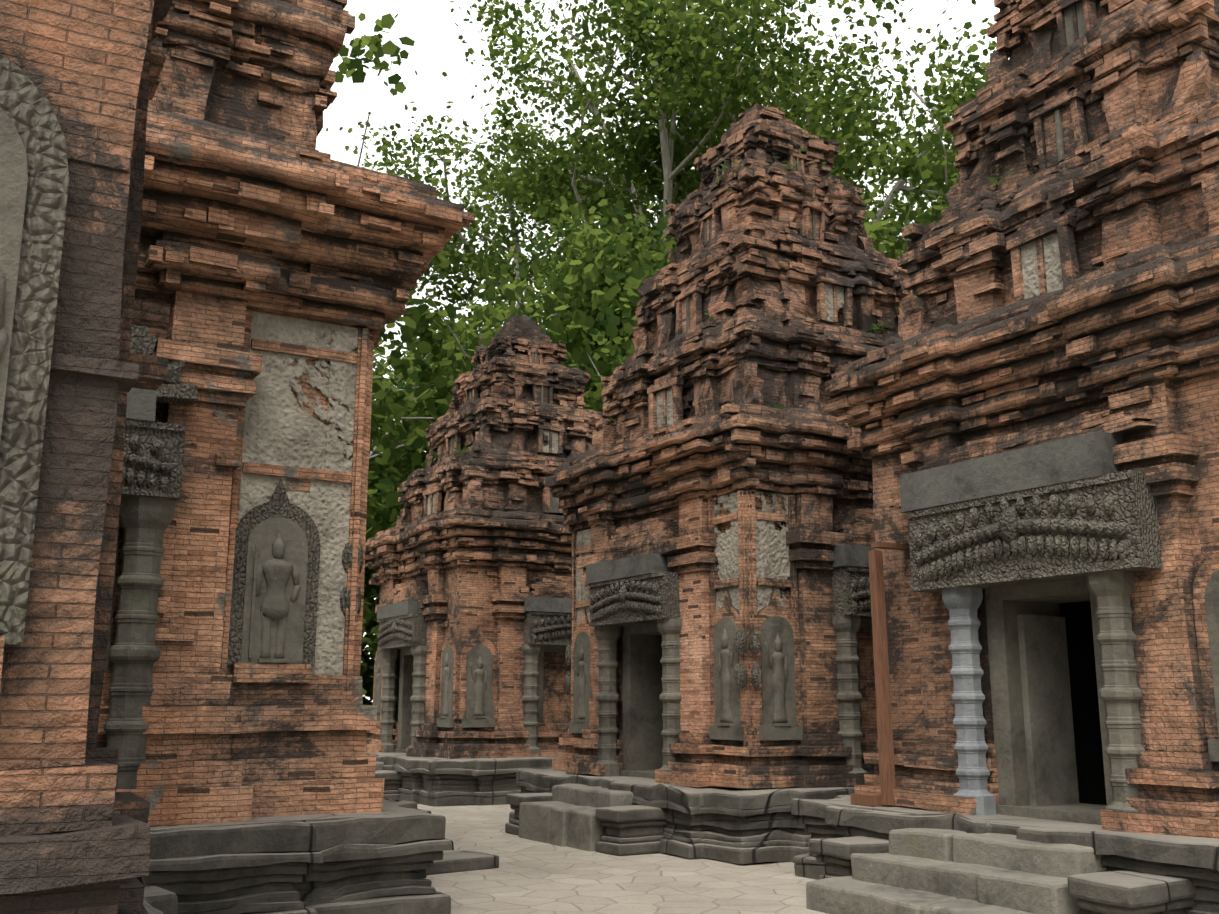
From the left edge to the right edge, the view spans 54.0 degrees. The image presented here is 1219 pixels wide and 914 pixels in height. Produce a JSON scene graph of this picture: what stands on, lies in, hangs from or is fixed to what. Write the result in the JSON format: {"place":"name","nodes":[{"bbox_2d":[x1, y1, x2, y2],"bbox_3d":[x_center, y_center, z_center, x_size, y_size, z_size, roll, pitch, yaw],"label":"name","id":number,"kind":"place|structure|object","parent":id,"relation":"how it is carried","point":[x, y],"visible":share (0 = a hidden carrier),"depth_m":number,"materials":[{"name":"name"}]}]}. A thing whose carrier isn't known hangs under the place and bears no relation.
{"place":"outdoors","nodes":[
{"label":"outdoors","id":0,"kind":"place"},
{"bbox_2d":[417,804,826,913],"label":"platform pavement","id":1,"kind":"structure","parent":0,"point":[527,876],"depth_m":11.77,"materials":[{"name":"stone"}]},
{"bbox_2d":[0,0,172,913],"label":"tower","id":2,"kind":"structure","parent":1,"relation":"on","point":[79,81],"depth_m":3.49,"materials":[{"name":"brick"}]},
{"bbox_2d":[136,876,177,913],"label":"stone step","id":3,"kind":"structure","parent":1,"relation":"on","point":[158,900],"depth_m":5.78,"materials":[{"name":"grey stone"}]},
{"bbox_2d":[96,0,473,825],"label":"tower","id":4,"kind":"structure","parent":1,"relation":"on","point":[254,200],"depth_m":10.13,"materials":[{"name":"brick"}]},
{"bbox_2d":[229,311,357,706],"bbox_3d":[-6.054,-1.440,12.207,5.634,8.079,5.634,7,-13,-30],"label":"stucco panel","id":5,"kind":"object","parent":4,"relation":"attached to","point":[282,427],"visible":0.23,"depth_m":10.62,"materials":[{"name":"grey paint"}]},
{"bbox_2d":[143,797,453,913],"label":"tower plinth","id":6,"kind":"structure","parent":1,"relation":"on","point":[368,862],"depth_m":9.41,"materials":[{"name":"grey stone"}]},
{"bbox_2d":[366,752,557,806],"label":"tower plinth","id":7,"kind":"structure","parent":1,"relation":"on","point":[434,781],"depth_m":20.68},
{"bbox_2d":[365,315,607,758],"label":"tower","id":8,"kind":"structure","parent":1,"relation":"on","point":[472,576],"depth_m":22.63,"materials":[{"name":"brick"}]},
{"bbox_2d":[427,430,557,514],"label":"stucco panels","id":9,"kind":"object","parent":8,"relation":"attached to","point":[554,442],"visible":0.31,"depth_m":24.12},
{"bbox_2d":[509,768,854,863],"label":"tower plinth","id":10,"kind":"structure","parent":1,"relation":"on","point":[736,825],"depth_m":13.47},
{"bbox_2d":[545,103,912,788],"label":"tower","id":11,"kind":"structure","parent":10,"relation":"on","point":[673,677],"depth_m":15.85,"materials":[{"name":"brick"}]},
{"bbox_2d":[576,164,843,625],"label":"stucco panels","id":12,"kind":"object","parent":11,"relation":"attached to","point":[772,555],"visible":0.27,"depth_m":14.79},
{"bbox_2d":[375,761,1199,913],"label":"stone steps","id":13,"kind":"structure","parent":1,"relation":"on","point":[922,871],"depth_m":9.81,"materials":[{"name":"stone"}]},
{"bbox_2d":[790,795,1218,913],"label":"tower plinth","id":14,"kind":"structure","parent":1,"relation":"on","point":[1195,860],"depth_m":9.63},
{"bbox_2d":[850,542,908,805],"bbox_3d":[2.701,2.143,11.923,0.540,2.545,0.420,7,-13,-30],"label":"wooden post","id":15,"kind":"object","parent":14,"relation":"on","point":[885,797],"visible":0.95,"depth_m":11.80,"materials":[{"name":"brown wood"}]},
{"bbox_2d":[316,0,1008,701],"label":"sky","id":16,"kind":"structure","parent":0,"point":[437,48],"materials":[{"name":"white"}]},
{"bbox_2d":[823,0,1218,838],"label":"tower","id":17,"kind":"structure","parent":0,"point":[1045,486],"depth_m":10.87,"materials":[{"name":"brick"}]},
{"bbox_2d":[426,126,1027,465],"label":"plants","id":18,"kind":"object","parent":17,"relation":"on","point":[991,179],"visible":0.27,"depth_m":17.53,"materials":[{"name":"green plant"}]},
{"bbox_2d":[1021,233,1062,298],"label":"stucco panels","id":19,"kind":"object","parent":17,"relation":"attached to","point":[1054,280],"visible":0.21,"depth_m":11.39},
{"label":"ground","id":20,"kind":"structure","parent":0,"visible":0},
{"bbox_2d":[361,411,429,704],"bbox_3d":[-9.609,4.817,41.045,18.019,13.742,14.365,7,-13,-30],"label":"understory tree","id":21,"kind":"object","parent":20,"relation":"on","point":[367,687],"depth_m":39.83,"materials":[{"name":"green plant"}]},
{"bbox_2d":[364,451,427,737],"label":"understory tree","id":22,"kind":"object","parent":20,"relation":"on","point":[374,636],"depth_m":44.99,"materials":[{"name":"green plant"}]},
{"bbox_2d":[335,13,494,734],"bbox_3d":[-10.288,-0.136,35.716,17.240,20.434,18.593,7,-13,-30],"label":"understory tree","id":23,"kind":"object","parent":20,"relation":"on","point":[378,515],"visible":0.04,"depth_m":33.01,"materials":[{"name":"green plant"}]},
{"bbox_2d":[362,234,657,656],"bbox_3d":[-0.722,2.426,36.589,15.961,15.274,16.112,7,-13,-30],"label":"understory tree","id":24,"kind":"object","parent":20,"relation":"on","point":[424,342],"visible":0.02,"depth_m":33.81,"materials":[{"name":"green plant"}]},
{"bbox_2d":[371,184,676,480],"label":"tree","id":25,"kind":"object","parent":20,"relation":"on","point":[556,285],"visible":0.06,"depth_m":42.12,"materials":[{"name":"green plant"}]},
{"bbox_2d":[450,265,654,419],"bbox_3d":[2.271,3.075,43.391,15.588,17.758,19.455,1,-12,-4],"label":"understory tree","id":26,"kind":"object","parent":20,"relation":"on","point":[626,313],"visible":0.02,"depth_m":38.08,"materials":[{"name":"green plant"}]},
{"bbox_2d":[326,0,828,383],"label":"tree","id":27,"kind":"object","parent":20,"relation":"on","point":[474,261],"visible":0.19,"depth_m":60.04,"materials":[{"name":"green plant"}]},
{"bbox_2d":[428,0,916,313],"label":"tree","id":28,"kind":"object","parent":20,"relation":"on","point":[572,185],"visible":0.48,"depth_m":56.53,"materials":[{"name":"green plant"}]},
{"bbox_2d":[550,41,809,292],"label":"tree","id":29,"kind":"object","parent":20,"relation":"on","point":[743,59],"depth_m":64.63,"materials":[{"name":"green plant"}]},
{"bbox_2d":[466,193,946,399],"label":"tree","id":30,"kind":"object","parent":20,"relation":"on","point":[669,246],"visible":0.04,"depth_m":40.40,"materials":[{"name":"green plant"}]},
{"bbox_2d":[560,220,896,407],"bbox_3d":[7.972,2.250,34.719,17.987,16.674,16.275,-11,-16,42],"label":"understory tree","id":31,"kind":"object","parent":20,"relation":"on","point":[602,368],"depth_m":34.54,"materials":[{"name":"green plant"}]},
{"bbox_2d":[539,0,991,260],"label":"tree","id":32,"kind":"object","parent":20,"relation":"on","point":[752,82],"visible":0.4,"depth_m":49.78,"materials":[{"name":"green plant"}]},
{"bbox_2d":[819,84,916,258],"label":"tree","id":33,"kind":"object","parent":20,"relation":"on","point":[881,111],"depth_m":62.44,"materials":[{"name":"green plant"}]},
{"bbox_2d":[808,0,1009,307],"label":"tree","id":34,"kind":"object","parent":20,"relation":"on","point":[964,81],"visible":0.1,"depth_m":51.37,"materials":[{"name":"green plant"}]},
{"bbox_2d":[895,220,931,305],"bbox_3d":[12.993,2.858,41.600,14.723,17.281,19.136,2,-12,-8],"label":"understory tree","id":35,"kind":"object","parent":20,"relation":"on","point":[924,224],"depth_m":36.02,"materials":[{"name":"green plant"}]},
{"bbox_2d":[862,41,995,307],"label":"tree","id":36,"kind":"object","parent":20,"relation":"on","point":[910,164],"depth_m":42.40,"materials":[{"name":"green plant"}]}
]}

